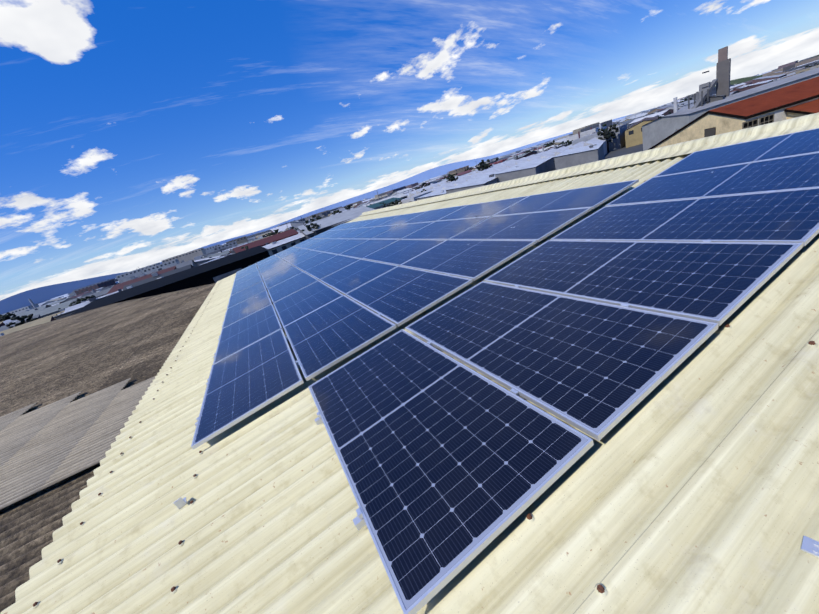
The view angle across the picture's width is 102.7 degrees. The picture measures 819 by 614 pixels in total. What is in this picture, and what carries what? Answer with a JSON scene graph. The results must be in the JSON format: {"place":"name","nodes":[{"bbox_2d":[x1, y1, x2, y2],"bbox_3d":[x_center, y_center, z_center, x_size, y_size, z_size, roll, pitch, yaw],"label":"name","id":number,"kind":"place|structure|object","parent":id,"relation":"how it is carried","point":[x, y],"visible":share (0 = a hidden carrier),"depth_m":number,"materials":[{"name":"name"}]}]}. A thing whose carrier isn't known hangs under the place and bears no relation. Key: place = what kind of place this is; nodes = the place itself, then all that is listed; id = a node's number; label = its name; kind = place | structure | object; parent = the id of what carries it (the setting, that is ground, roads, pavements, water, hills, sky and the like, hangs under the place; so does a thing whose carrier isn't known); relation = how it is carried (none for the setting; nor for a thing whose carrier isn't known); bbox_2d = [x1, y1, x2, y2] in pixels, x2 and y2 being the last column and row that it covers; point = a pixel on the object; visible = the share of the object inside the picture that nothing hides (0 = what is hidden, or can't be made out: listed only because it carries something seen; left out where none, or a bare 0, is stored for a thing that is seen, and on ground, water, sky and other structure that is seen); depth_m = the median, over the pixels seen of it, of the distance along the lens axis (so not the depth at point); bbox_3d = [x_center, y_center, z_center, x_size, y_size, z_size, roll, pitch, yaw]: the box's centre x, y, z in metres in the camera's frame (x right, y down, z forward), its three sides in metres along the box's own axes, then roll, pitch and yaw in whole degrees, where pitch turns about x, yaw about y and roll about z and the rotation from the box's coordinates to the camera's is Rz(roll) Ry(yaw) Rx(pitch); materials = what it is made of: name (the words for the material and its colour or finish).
{"place":"outdoors","nodes":[
{"label":"outdoors","id":0,"kind":"place"},
{"bbox_2d":[0,272,126,313],"bbox_3d":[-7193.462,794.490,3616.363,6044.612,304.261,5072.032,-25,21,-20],"label":"mountain range","id":1,"kind":"structure","parent":0,"point":[35,296],"depth_m":6009.91,"materials":[{"name":"blue"}]},
{"bbox_2d":[0,283,215,612],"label":"old grey roof","id":2,"kind":"structure","parent":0,"point":[89,352],"depth_m":8.95,"materials":[{"name":"grey metal"}]},
{"bbox_2d":[0,402,36,430],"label":"grey sheet","id":3,"kind":"object","parent":2,"relation":"on","point":[6,419],"visible":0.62,"depth_m":6.31,"materials":[{"name":"grey metal"}]},
{"bbox_2d":[0,391,82,466],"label":"grey sheet","id":4,"kind":"object","parent":2,"relation":"on","point":[18,433],"visible":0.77,"depth_m":5.52,"materials":[{"name":"grey metal"}]},
{"bbox_2d":[0,378,130,509],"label":"grey sheet","id":5,"kind":"object","parent":2,"relation":"on","point":[29,468],"visible":0.92,"depth_m":4.48,"materials":[{"name":"grey metal"}]},
{"bbox_2d":[39,376,154,491],"bbox_3d":[-4.256,1.599,4.785,0.690,0.034,2.630,-25,21,-20],"label":"grey sheet","id":6,"kind":"object","parent":2,"relation":"on","point":[92,447],"visible":0.85,"depth_m":4.34,"materials":[{"name":"grey metal"}]},
{"bbox_2d":[160,114,631,263],"bbox_3d":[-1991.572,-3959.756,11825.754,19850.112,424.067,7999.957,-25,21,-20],"label":"mountain range","id":7,"kind":"structure","parent":0,"point":[433,173],"depth_m":14723.23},
{"bbox_2d":[0,0,818,300],"label":"sky","id":8,"kind":"structure","parent":0,"point":[134,134],"materials":[{"name":"blue"}]},
{"bbox_2d":[67,76,818,316],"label":"buildings","id":9,"kind":"structure","parent":0,"point":[799,99],"depth_m":26.61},
{"bbox_2d":[604,144,642,158],"bbox_3d":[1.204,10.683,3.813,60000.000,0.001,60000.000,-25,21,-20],"label":"ground","id":10,"kind":"structure","parent":0,"point":[623,150],"depth_m":120.73,"materials":[{"name":"grey concrete"}]},
{"bbox_2d":[28,92,697,307],"bbox_3d":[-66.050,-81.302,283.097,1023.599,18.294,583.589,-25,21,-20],"label":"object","id":11,"kind":"object","parent":10,"relation":"on","point":[675,105],"visible":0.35,"depth_m":183.00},
{"bbox_2d":[0,63,818,328],"bbox_3d":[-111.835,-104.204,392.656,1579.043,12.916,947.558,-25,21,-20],"label":"trees","id":12,"kind":"object","parent":10,"relation":"on","point":[483,166],"visible":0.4,"depth_m":136.55,"materials":[{"name":"green plant"}]},
{"bbox_2d":[0,46,818,335],"bbox_3d":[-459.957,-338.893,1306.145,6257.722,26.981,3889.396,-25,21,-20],"label":"town buildings","id":13,"kind":"structure","parent":10,"relation":"on","point":[648,129],"depth_m":127.77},
{"bbox_2d":[675,71,717,130],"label":"batching plant frame","id":14,"kind":"object","parent":10,"relation":"on","point":[702,98],"visible":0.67,"depth_m":75.18,"materials":[{"name":"grey metal"}]},
{"bbox_2d":[715,55,818,86],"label":"hill","id":15,"kind":"structure","parent":0,"point":[738,81],"depth_m":567.17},
{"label":"building walls","id":16,"kind":"object","parent":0,"visible":0},
{"bbox_2d":[0,153,818,613],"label":"corrugated roof","id":17,"kind":"structure","parent":16,"relation":"on","point":[690,485],"depth_m":1.66,"materials":[{"name":"paint"}]},
{"bbox_2d":[32,181,817,608],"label":"roof screws","id":18,"kind":"object","parent":17,"relation":"on","point":[600,589],"visible":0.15,"depth_m":1.77,"materials":[{"name":"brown metal"}]},
{"bbox_2d":[173,142,818,557],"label":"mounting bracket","id":19,"kind":"object","parent":17,"relation":"on","point":[809,546],"visible":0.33,"depth_m":1.97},
{"bbox_2d":[191,128,818,613],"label":"solar panels","id":20,"kind":"object","parent":17,"relation":"on","point":[451,468],"visible":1,"depth_m":2.68,"materials":[{"name":"blue glass"}]},
{"bbox_2d":[358,112,818,216],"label":"ridge cap","id":21,"kind":"object","parent":17,"relation":"on","point":[796,124],"visible":1,"depth_m":5.97,"materials":[{"name":"beige paint"}]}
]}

